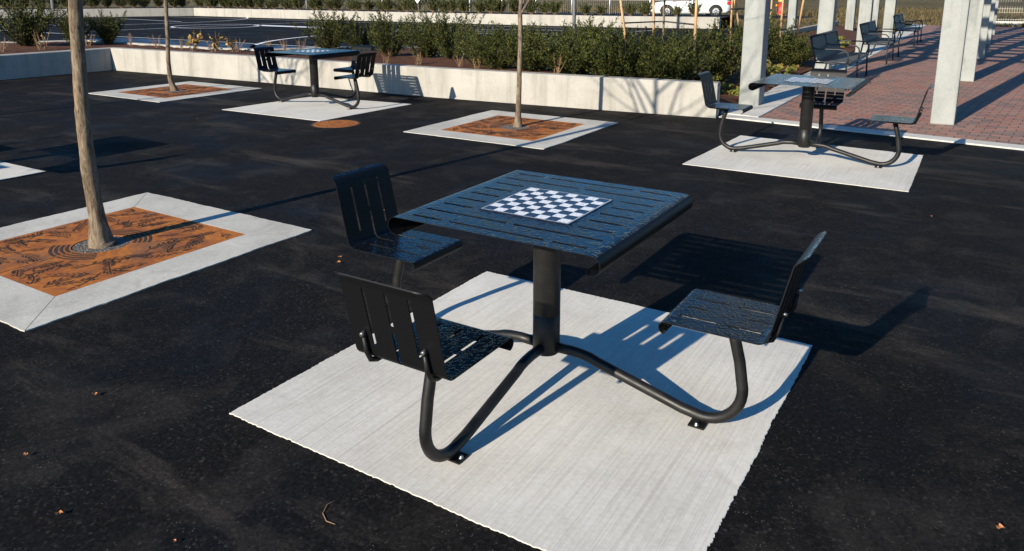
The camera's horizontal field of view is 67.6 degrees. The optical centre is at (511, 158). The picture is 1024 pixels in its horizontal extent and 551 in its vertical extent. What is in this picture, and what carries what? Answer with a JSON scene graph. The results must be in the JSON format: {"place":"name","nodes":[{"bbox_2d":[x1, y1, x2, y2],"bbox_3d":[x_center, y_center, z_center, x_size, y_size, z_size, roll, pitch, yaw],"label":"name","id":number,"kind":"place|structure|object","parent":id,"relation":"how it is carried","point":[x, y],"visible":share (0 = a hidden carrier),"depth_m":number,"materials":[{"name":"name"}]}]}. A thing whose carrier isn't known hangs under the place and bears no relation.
{"place":"outdoors","nodes":[
{"label":"outdoors","id":0,"kind":"place"},
{"bbox_2d":[0,7,733,26],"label":"mulch bed","id":1,"kind":"object","parent":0,"point":[724,18],"visible":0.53,"depth_m":36.34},
{"bbox_2d":[85,0,101,8],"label":"yew shrub","id":2,"kind":"object","parent":1,"relation":"on","point":[94,3],"visible":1,"depth_m":44.95,"materials":[{"name":"green plant"}]},
{"bbox_2d":[111,0,127,7],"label":"yew shrub","id":3,"kind":"object","parent":1,"relation":"on","point":[121,3],"visible":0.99,"depth_m":45.41,"materials":[{"name":"green plant"}]},
{"bbox_2d":[137,0,150,7],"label":"yew shrub","id":4,"kind":"object","parent":1,"relation":"on","point":[145,3],"visible":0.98,"depth_m":45.77,"materials":[{"name":"green plant"}]},
{"bbox_2d":[252,0,264,8],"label":"yew shrub","id":5,"kind":"object","parent":1,"relation":"on","point":[259,4],"visible":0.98,"depth_m":43.78,"materials":[{"name":"green plant"}]},
{"bbox_2d":[267,0,279,8],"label":"yew shrub","id":6,"kind":"object","parent":1,"relation":"on","point":[273,4],"visible":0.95,"depth_m":43.33,"materials":[{"name":"green plant"}]},
{"bbox_2d":[290,0,305,9],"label":"yew shrub","id":7,"kind":"object","parent":1,"relation":"on","point":[297,4],"visible":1,"depth_m":42.03,"materials":[{"name":"green plant"}]},
{"bbox_2d":[311,0,324,9],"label":"yew shrub","id":8,"kind":"object","parent":1,"relation":"on","point":[316,4],"visible":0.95,"depth_m":41.47,"materials":[{"name":"green plant"}]},
{"bbox_2d":[322,0,334,10],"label":"yew shrub","id":9,"kind":"object","parent":1,"relation":"on","point":[328,4],"visible":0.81,"depth_m":40.96,"materials":[{"name":"green plant"}]},
{"bbox_2d":[331,0,345,10],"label":"yew shrub","id":10,"kind":"object","parent":1,"relation":"on","point":[337,3],"visible":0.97,"depth_m":40.74,"materials":[{"name":"green plant"}]},
{"bbox_2d":[348,0,361,10],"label":"yew shrub","id":11,"kind":"object","parent":1,"relation":"on","point":[356,5],"visible":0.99,"depth_m":40.01,"materials":[{"name":"green plant"}]},
{"bbox_2d":[362,0,378,10],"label":"yew shrub","id":12,"kind":"object","parent":1,"relation":"on","point":[368,6],"visible":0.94,"depth_m":39.69,"materials":[{"name":"green plant"}]},
{"bbox_2d":[379,0,396,11],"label":"yew shrub","id":13,"kind":"object","parent":1,"relation":"on","point":[387,4],"visible":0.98,"depth_m":38.73,"materials":[{"name":"green plant"}]},
{"bbox_2d":[397,0,412,11],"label":"yew shrub","id":14,"kind":"object","parent":1,"relation":"on","point":[404,4],"visible":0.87,"depth_m":38.17,"materials":[{"name":"green plant"}]},
{"bbox_2d":[408,0,425,11],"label":"yew shrub","id":15,"kind":"object","parent":1,"relation":"on","point":[413,5],"visible":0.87,"depth_m":37.87,"materials":[{"name":"green plant"}]},
{"bbox_2d":[425,0,440,12],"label":"yew shrub","id":16,"kind":"object","parent":1,"relation":"on","point":[432,5],"visible":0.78,"depth_m":37.60,"materials":[{"name":"green plant"}]},
{"bbox_2d":[433,0,448,12],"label":"yew shrub","id":17,"kind":"object","parent":1,"relation":"on","point":[440,5],"visible":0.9,"depth_m":37.09,"materials":[{"name":"green plant"}]},
{"bbox_2d":[442,0,457,12],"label":"yew shrub","id":18,"kind":"object","parent":1,"relation":"on","point":[452,7],"visible":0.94,"depth_m":37.02,"materials":[{"name":"green plant"}]},
{"bbox_2d":[455,0,474,12],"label":"yew shrub","id":19,"kind":"object","parent":1,"relation":"on","point":[462,5],"visible":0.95,"depth_m":36.62,"materials":[{"name":"green plant"}]},
{"bbox_2d":[472,0,485,12],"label":"yew shrub","id":20,"kind":"object","parent":1,"relation":"on","point":[480,7],"visible":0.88,"depth_m":36.30,"materials":[{"name":"green plant"}]},
{"bbox_2d":[480,0,501,13],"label":"yew shrub","id":21,"kind":"object","parent":1,"relation":"on","point":[488,6],"visible":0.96,"depth_m":35.67,"materials":[{"name":"green plant"}]},
{"bbox_2d":[491,0,508,13],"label":"yew shrub","id":22,"kind":"object","parent":1,"relation":"on","point":[501,6],"visible":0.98,"depth_m":35.61,"materials":[{"name":"green plant"}]},
{"bbox_2d":[508,0,518,13],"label":"yew shrub","id":23,"kind":"object","parent":1,"relation":"on","point":[514,5],"visible":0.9,"depth_m":35.15,"materials":[{"name":"green plant"}]},
{"bbox_2d":[524,0,540,14],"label":"yew shrub","id":24,"kind":"object","parent":1,"relation":"on","point":[531,7],"visible":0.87,"depth_m":34.80,"materials":[{"name":"green plant"}]},
{"bbox_2d":[537,0,549,14],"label":"yew shrub","id":25,"kind":"object","parent":1,"relation":"on","point":[544,7],"visible":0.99,"depth_m":34.66,"materials":[{"name":"green plant"}]},
{"bbox_2d":[548,0,564,13],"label":"yew shrub","id":26,"kind":"object","parent":1,"relation":"on","point":[555,6],"visible":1,"depth_m":34.43,"materials":[{"name":"green plant"}]},
{"bbox_2d":[578,3,591,14],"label":"yew shrub","id":27,"kind":"object","parent":1,"relation":"on","point":[585,9],"visible":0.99,"depth_m":33.78,"materials":[{"name":"green plant"}]},
{"bbox_2d":[595,3,607,15],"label":"yew shrub","id":28,"kind":"object","parent":1,"relation":"on","point":[601,10],"visible":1,"depth_m":33.29,"materials":[{"name":"green plant"}]},
{"bbox_2d":[623,0,638,15],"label":"yew shrub","id":29,"kind":"object","parent":1,"relation":"on","point":[630,8],"visible":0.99,"depth_m":32.86,"materials":[{"name":"green plant"}]},
{"bbox_2d":[637,0,651,15],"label":"yew shrub","id":30,"kind":"object","parent":1,"relation":"on","point":[646,8],"visible":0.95,"depth_m":32.38,"materials":[{"name":"green plant"}]},
{"bbox_2d":[669,3,685,16],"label":"yew shrub","id":31,"kind":"object","parent":1,"relation":"on","point":[676,10],"visible":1,"depth_m":32.33,"materials":[{"name":"green plant"}]},
{"bbox_2d":[685,0,702,16],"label":"yew shrub","id":32,"kind":"object","parent":1,"relation":"on","point":[691,9],"visible":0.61,"depth_m":31.95,"materials":[{"name":"green plant"}]},
{"bbox_2d":[0,16,1023,550],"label":"asphalt ground","id":33,"kind":"structure","parent":0,"point":[898,424],"depth_m":3.85,"materials":[{"name":"asphalt"}]},
{"bbox_2d":[0,162,44,179],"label":"concrete pad","id":34,"kind":"object","parent":33,"relation":"on","point":[8,170],"visible":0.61,"depth_m":6.83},
{"bbox_2d":[0,47,112,79],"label":"planter wall","id":35,"kind":"structure","parent":33,"relation":"on","point":[29,65],"depth_m":14.30,"materials":[{"name":"concrete"}]},
{"bbox_2d":[0,8,193,17],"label":"planter wall","id":36,"kind":"structure","parent":33,"relation":"on","point":[132,12],"depth_m":44.51,"materials":[{"name":"concrete"}]},
{"bbox_2d":[0,192,311,331],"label":"pit border","id":37,"kind":"object","parent":33,"relation":"on","point":[23,308],"visible":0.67,"depth_m":4.64,"materials":[{"name":"concrete"}]},
{"bbox_2d":[0,207,244,295],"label":"tree grate","id":38,"kind":"object","parent":37,"relation":"in","point":[82,265],"visible":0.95,"depth_m":4.80,"materials":[{"name":"metal"}]},
{"bbox_2d":[68,0,117,248],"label":"street tree","id":39,"kind":"object","parent":38,"relation":"on","point":[100,236],"visible":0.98,"depth_m":4.70,"materials":[{"name":"brown plant"}]},
{"bbox_2d":[88,81,261,101],"bbox_3d":[-5.365,-1.048,12.237,1.855,0.067,1.856,8,15,31],"label":"pit border","id":40,"kind":"object","parent":33,"relation":"on","point":[116,93],"visible":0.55,"depth_m":12.00,"materials":[{"name":"concrete"}]},
{"bbox_2d":[119,84,229,97],"bbox_3d":[-5.364,-1.063,12.233,1.241,0.038,1.241,8,15,31],"label":"tree grate","id":41,"kind":"object","parent":40,"relation":"in","point":[184,90],"visible":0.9,"depth_m":12.15,"materials":[{"name":"metal"}]},
{"bbox_2d":[164,0,178,90],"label":"street tree","id":42,"kind":"object","parent":41,"relation":"on","point":[172,86],"visible":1,"depth_m":12.08,"materials":[{"name":"brown plant"}]},
{"bbox_2d":[48,38,301,48],"bbox_3d":[-9.951,-3.260,22.061,10.500,0.001,3.000,8,15,31],"label":"court apron","id":43,"kind":"object","parent":33,"relation":"on","point":[172,42],"visible":0.2,"depth_m":22.71,"materials":[{"name":"blue paint"}]},
{"bbox_2d":[222,97,410,120],"bbox_3d":[-2.672,-0.670,10.587,1.864,0.084,1.742,8,15,31],"label":"concrete pad","id":44,"kind":"object","parent":33,"relation":"on","point":[315,108],"visible":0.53,"depth_m":10.42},
{"bbox_2d":[253,45,376,109],"bbox_3d":[-2.745,-1.116,10.620,1.675,0.771,1.675,-3,13,-13],"label":"chess table","id":45,"kind":"object","parent":44,"relation":"on","point":[360,64],"visible":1,"depth_m":10.60,"materials":[{"name":"black metal"}]},
{"bbox_2d":[5,17,651,47],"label":"court lines","id":46,"kind":"object","parent":33,"relation":"on","point":[278,26],"visible":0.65,"depth_m":32.42,"materials":[{"name":"paint"}]},
{"bbox_2d":[310,120,360,127],"bbox_3d":[-2.131,-0.404,9.245,0.600,0.026,0.600,8,15,31],"label":"manhole cover","id":47,"kind":"object","parent":33,"relation":"on","point":[334,123],"visible":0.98,"depth_m":9.26,"materials":[{"name":"metal"}]},
{"bbox_2d":[111,47,720,117],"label":"planter wall","id":48,"kind":"structure","parent":33,"relation":"on","point":[655,96],"depth_m":11.24,"materials":[{"name":"concrete"}]},
{"bbox_2d":[1,21,837,50],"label":"planter wall","id":49,"kind":"structure","parent":33,"relation":"on","point":[810,28],"depth_m":16.59,"materials":[{"name":"concrete"}]},
{"bbox_2d":[0,25,881,112],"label":"mulch bed","id":50,"kind":"object","parent":33,"relation":"on","point":[404,57],"visible":0.23,"depth_m":14.59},
{"bbox_2d":[0,0,65,45],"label":"yew shrub","id":51,"kind":"object","parent":50,"relation":"on","point":[22,26],"visible":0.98,"depth_m":16.06,"materials":[{"name":"green plant"}]},
{"bbox_2d":[32,29,49,49],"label":"dry perennial","id":52,"kind":"object","parent":50,"relation":"on","point":[40,42],"visible":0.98,"depth_m":15.33,"materials":[{"name":"brown plant"}]},
{"bbox_2d":[52,6,98,42],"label":"yew shrub","id":53,"kind":"object","parent":50,"relation":"on","point":[64,28],"visible":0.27,"depth_m":16.17,"materials":[{"name":"green plant"}]},
{"bbox_2d":[85,7,126,44],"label":"yew shrub","id":54,"kind":"object","parent":50,"relation":"on","point":[107,30],"visible":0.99,"depth_m":16.62,"materials":[{"name":"green plant"}]},
{"bbox_2d":[185,29,200,50],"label":"leafy perennial","id":55,"kind":"object","parent":50,"relation":"on","point":[195,41],"visible":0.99,"depth_m":15.08,"materials":[{"name":"yellow plant"}]},
{"bbox_2d":[199,34,222,51],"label":"leafy perennial","id":56,"kind":"object","parent":50,"relation":"on","point":[215,46],"visible":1,"depth_m":14.92,"materials":[{"name":"yellow plant"}]},
{"bbox_2d":[225,38,237,51],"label":"leafy perennial","id":57,"kind":"object","parent":50,"relation":"on","point":[230,44],"visible":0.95,"depth_m":14.96,"materials":[{"name":"yellow plant"}]},
{"bbox_2d":[286,6,363,48],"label":"yew shrub","id":58,"kind":"object","parent":50,"relation":"on","point":[328,38],"visible":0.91,"depth_m":15.00,"materials":[{"name":"green plant"}]},
{"bbox_2d":[327,17,394,50],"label":"yew shrub","id":59,"kind":"object","parent":50,"relation":"on","point":[360,37],"visible":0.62,"depth_m":14.91,"materials":[{"name":"green plant"}]},
{"bbox_2d":[356,4,425,56],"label":"yew shrub","id":60,"kind":"object","parent":50,"relation":"on","point":[384,41],"visible":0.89,"depth_m":13.75,"materials":[{"name":"green plant"}]},
{"bbox_2d":[380,11,466,57],"bbox_3d":[-1.499,-2.215,13.716,1.318,0.830,1.324,8,15,33],"label":"yew shrub","id":61,"kind":"object","parent":50,"relation":"on","point":[427,49],"visible":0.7,"depth_m":13.51,"materials":[{"name":"green plant"}]},
{"bbox_2d":[416,6,484,58],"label":"yew shrub","id":62,"kind":"object","parent":50,"relation":"on","point":[443,46],"visible":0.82,"depth_m":13.09,"materials":[{"name":"green plant"}]},
{"bbox_2d":[444,23,507,64],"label":"yew shrub","id":63,"kind":"object","parent":50,"relation":"on","point":[466,53],"visible":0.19,"depth_m":12.24,"materials":[{"name":"green plant"}]},
{"bbox_2d":[454,20,533,69],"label":"yew shrub","id":64,"kind":"object","parent":50,"relation":"on","point":[488,57],"visible":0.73,"depth_m":11.53,"materials":[{"name":"green plant"}]},
{"bbox_2d":[479,20,574,71],"bbox_3d":[0.210,-1.665,11.354,1.427,0.748,1.489,-2,13,-10],"label":"yew shrub","id":65,"kind":"object","parent":50,"relation":"on","point":[530,62],"visible":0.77,"depth_m":11.22,"materials":[{"name":"green plant"}]},
{"bbox_2d":[503,22,565,49],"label":"yew shrub","id":66,"kind":"object","parent":50,"relation":"on","point":[538,29],"visible":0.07,"depth_m":12.88,"materials":[{"name":"green plant"}]},
{"bbox_2d":[524,30,620,74],"bbox_3d":[0.868,-1.528,11.104,1.295,0.664,1.402,10,16,37],"label":"yew shrub","id":67,"kind":"object","parent":50,"relation":"on","point":[571,65],"visible":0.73,"depth_m":10.91,"materials":[{"name":"green plant"}]},
{"bbox_2d":[546,13,643,46],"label":"yew shrub","id":68,"kind":"object","parent":50,"relation":"on","point":[587,28],"visible":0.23,"depth_m":12.51,"materials":[{"name":"green plant"}]},
{"bbox_2d":[560,22,653,76],"bbox_3d":[1.337,-1.507,10.848,1.372,0.870,1.390,11,17,41],"label":"yew shrub","id":69,"kind":"object","parent":50,"relation":"on","point":[603,52],"visible":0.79,"depth_m":10.67,"materials":[{"name":"green plant"}]},
{"bbox_2d":[619,0,626,39],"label":"wooden stake","id":70,"kind":"object","parent":50,"relation":"on","point":[622,17],"visible":0.48,"depth_m":11.82,"materials":[{"name":"brown wood"}]},
{"bbox_2d":[581,32,690,78],"bbox_3d":[1.763,-1.405,10.809,1.514,0.754,1.580,5,14,23],"label":"yew shrub","id":71,"kind":"object","parent":50,"relation":"on","point":[643,60],"visible":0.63,"depth_m":10.50,"materials":[{"name":"green plant"}]},
{"bbox_2d":[606,25,682,50],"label":"yew shrub","id":72,"kind":"object","parent":50,"relation":"on","point":[656,37],"visible":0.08,"depth_m":12.29,"materials":[{"name":"green plant"}]},
{"bbox_2d":[652,0,654,34],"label":"wooden stake","id":73,"kind":"object","parent":50,"relation":"on","point":[653,13],"visible":0.48,"depth_m":12.96,"materials":[{"name":"brown wood"}]},
{"bbox_2d":[622,21,693,24],"bbox_3d":[2.148,-2.115,11.961,0.911,0.074,2.306,0,13,0],"label":"tie strap","id":74,"kind":"object","parent":73,"relation":"attached to","point":[659,21],"visible":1,"depth_m":12.25,"materials":[{"name":"grey"}]},
{"bbox_2d":[662,0,665,39],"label":"sapling","id":75,"kind":"object","parent":50,"relation":"on","point":[663,26],"visible":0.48,"depth_m":13.09,"materials":[{"name":"brown plant"}]},
{"bbox_2d":[631,28,732,80],"bbox_3d":[2.273,-1.395,10.733,1.347,0.875,1.244,-4,13,-18],"label":"yew shrub","id":76,"kind":"object","parent":50,"relation":"on","point":[688,71],"visible":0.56,"depth_m":10.61,"materials":[{"name":"green plant"}]},
{"bbox_2d":[665,25,707,49],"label":"yew shrub","id":77,"kind":"object","parent":50,"relation":"on","point":[689,33],"visible":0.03,"depth_m":13.73,"materials":[{"name":"green plant"}]},
{"bbox_2d":[692,0,697,79],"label":"wooden stake","id":78,"kind":"object","parent":50,"relation":"on","point":[695,16],"visible":0.48,"depth_m":10.78,"materials":[{"name":"brown wood"}]},
{"bbox_2d":[666,17,783,82],"bbox_3d":[3.337,-1.786,12.460,1.899,1.068,1.820,0,13,0],"label":"yew shrub","id":79,"kind":"object","parent":50,"relation":"on","point":[726,69],"visible":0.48,"depth_m":12.21,"materials":[{"name":"green plant"}]},
{"bbox_2d":[721,81,734,94],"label":"ground cover plant","id":80,"kind":"object","parent":50,"relation":"on","point":[728,89],"visible":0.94,"depth_m":11.34,"materials":[{"name":"green plant"}]},
{"bbox_2d":[729,0,732,52],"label":"wooden stake","id":81,"kind":"object","parent":50,"relation":"on","point":[731,16],"depth_m":15.54,"materials":[{"name":"brown wood"}]},
{"bbox_2d":[707,10,797,58],"bbox_3d":[5.007,-2.483,15.466,1.749,1.168,1.771,-10,16,-37],"label":"yew shrub","id":82,"kind":"object","parent":50,"relation":"on","point":[775,32],"visible":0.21,"depth_m":15.19,"materials":[{"name":"green plant"}]},
{"bbox_2d":[771,63,783,73],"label":"ground cover plant","id":83,"kind":"object","parent":50,"relation":"on","point":[777,68],"visible":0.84,"depth_m":14.18,"materials":[{"name":"green plant"}]},
{"bbox_2d":[779,0,783,37],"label":"wooden stake","id":84,"kind":"object","parent":50,"relation":"on","point":[782,8],"depth_m":17.68,"materials":[{"name":"brown wood"}]},
{"bbox_2d":[796,0,804,35],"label":"wooden stake","id":85,"kind":"object","parent":50,"relation":"on","point":[800,16],"depth_m":17.47,"materials":[{"name":"brown wood"}]},
{"bbox_2d":[767,26,843,65],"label":"yew shrub","id":86,"kind":"object","parent":50,"relation":"on","point":[797,53],"visible":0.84,"depth_m":15.26,"materials":[{"name":"green plant"}]},
{"bbox_2d":[193,8,720,28],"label":"planter wall","id":87,"kind":"structure","parent":33,"relation":"on","point":[557,20],"depth_m":34.99,"materials":[{"name":"concrete"}]},
{"bbox_2d":[403,110,617,148],"bbox_3d":[0.027,-0.337,9.036,1.863,0.067,1.858,8,15,31],"label":"pit border","id":88,"kind":"object","parent":33,"relation":"on","point":[588,127],"visible":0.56,"depth_m":8.73,"materials":[{"name":"concrete"}]},
{"bbox_2d":[442,115,582,140],"bbox_3d":[0.027,-0.352,9.032,1.241,0.038,1.241,8,15,31],"label":"tree grate","id":89,"kind":"object","parent":88,"relation":"in","point":[506,129],"visible":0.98,"depth_m":8.98,"materials":[{"name":"metal"}]},
{"bbox_2d":[513,0,529,126],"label":"street tree","id":90,"kind":"object","parent":89,"relation":"on","point":[518,120],"visible":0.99,"depth_m":8.89,"materials":[{"name":"brown plant"}]},
{"bbox_2d":[229,271,811,550],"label":"concrete pad","id":91,"kind":"object","parent":33,"relation":"on","point":[565,452],"visible":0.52,"depth_m":2.88,"materials":[{"name":"concrete"}]},
{"bbox_2d":[332,163,826,464],"bbox_3d":[0.143,0.544,3.139,1.675,0.771,1.675,-3,13,-13],"label":"chess table","id":92,"kind":"object","parent":91,"relation":"on","point":[548,213],"visible":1,"depth_m":2.85,"materials":[{"name":"black metal"}]},
{"bbox_2d":[572,0,575,34],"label":"lamp pole","id":93,"kind":"object","parent":33,"relation":"on","point":[574,12],"depth_m":25.94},
{"bbox_2d":[683,135,922,191],"bbox_3d":[2.841,0.045,7.364,1.890,0.084,1.715,8,15,31],"label":"concrete pad","id":94,"kind":"object","parent":33,"relation":"on","point":[809,163],"visible":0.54,"depth_m":7.15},
{"bbox_2d":[698,68,934,167],"bbox_3d":[2.792,-0.370,7.258,1.675,0.771,1.675,-3,13,-13],"label":"chess table","id":95,"kind":"object","parent":94,"relation":"on","point":[822,82],"visible":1,"depth_m":7.26,"materials":[{"name":"black metal"}]},
{"bbox_2d":[719,25,925,117],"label":"side kerb","id":96,"kind":"structure","parent":33,"relation":"on","point":[777,96],"depth_m":11.66,"materials":[{"name":"concrete"}]},
{"bbox_2d":[719,114,1023,150],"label":"promenade kerb","id":97,"kind":"structure","parent":33,"relation":"on","point":[910,135],"depth_m":8.56,"materials":[{"name":"concrete"}]},
{"bbox_2d":[0,0,1023,31],"bbox_3d":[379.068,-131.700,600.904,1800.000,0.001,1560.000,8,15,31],"label":"field","id":98,"kind":"structure","parent":0,"point":[813,4],"depth_m":79.29,"materials":[{"name":"green plant"}]},
{"bbox_2d":[148,0,693,14],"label":"wire fence","id":99,"kind":"object","parent":98,"relation":"on","point":[535,11],"visible":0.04,"depth_m":37.55,"materials":[{"name":"grey"}]},
{"bbox_2d":[243,2,1023,30],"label":"grass","id":100,"kind":"structure","parent":98,"relation":"on","point":[921,14],"depth_m":45.46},
{"bbox_2d":[996,0,1023,25],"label":"fence","id":101,"kind":"object","parent":98,"relation":"on","point":[1014,23],"visible":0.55,"depth_m":33.98,"materials":[{"name":"metal"}]},
{"bbox_2d":[561,12,813,19],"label":"parking bay","id":102,"kind":"object","parent":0,"point":[741,16],"visible":0.2,"depth_m":48.76,"materials":[{"name":"asphalt"}]},
{"bbox_2d":[650,0,730,15],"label":"parked car","id":103,"kind":"object","parent":102,"relation":"on","point":[713,7],"visible":0.76,"depth_m":44.13,"materials":[{"name":"white paint"}]},
{"bbox_2d":[760,25,1023,144],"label":"brick promenade","id":104,"kind":"structure","parent":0,"point":[990,105],"depth_m":11.78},
{"bbox_2d":[810,29,869,90],"bbox_3d":[5.686,-1.747,13.266,0.705,0.846,2.410,8,15,31],"label":"park bench","id":105,"kind":"object","parent":104,"relation":"on","point":[826,49],"visible":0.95,"depth_m":13.12,"materials":[{"name":"black metal"}]},
{"bbox_2d":[739,0,998,124],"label":"pergola","id":106,"kind":"object","parent":104,"relation":"on","point":[968,29],"visible":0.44,"depth_m":10.52,"materials":[{"name":"concrete"}]},
{"bbox_2d":[859,20,900,64],"bbox_3d":[8.360,-2.663,17.391,0.705,0.846,2.410,8,15,31],"label":"park bench","id":107,"kind":"object","parent":104,"relation":"on","point":[869,33],"visible":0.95,"depth_m":17.21,"materials":[{"name":"black metal"}]},
{"bbox_2d":[893,13,922,45],"bbox_3d":[11.666,-3.812,22.569,0.705,0.846,2.410,8,15,31],"label":"park bench","id":108,"kind":"object","parent":104,"relation":"on","point":[899,21],"visible":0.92,"depth_m":22.47,"materials":[{"name":"black metal"}]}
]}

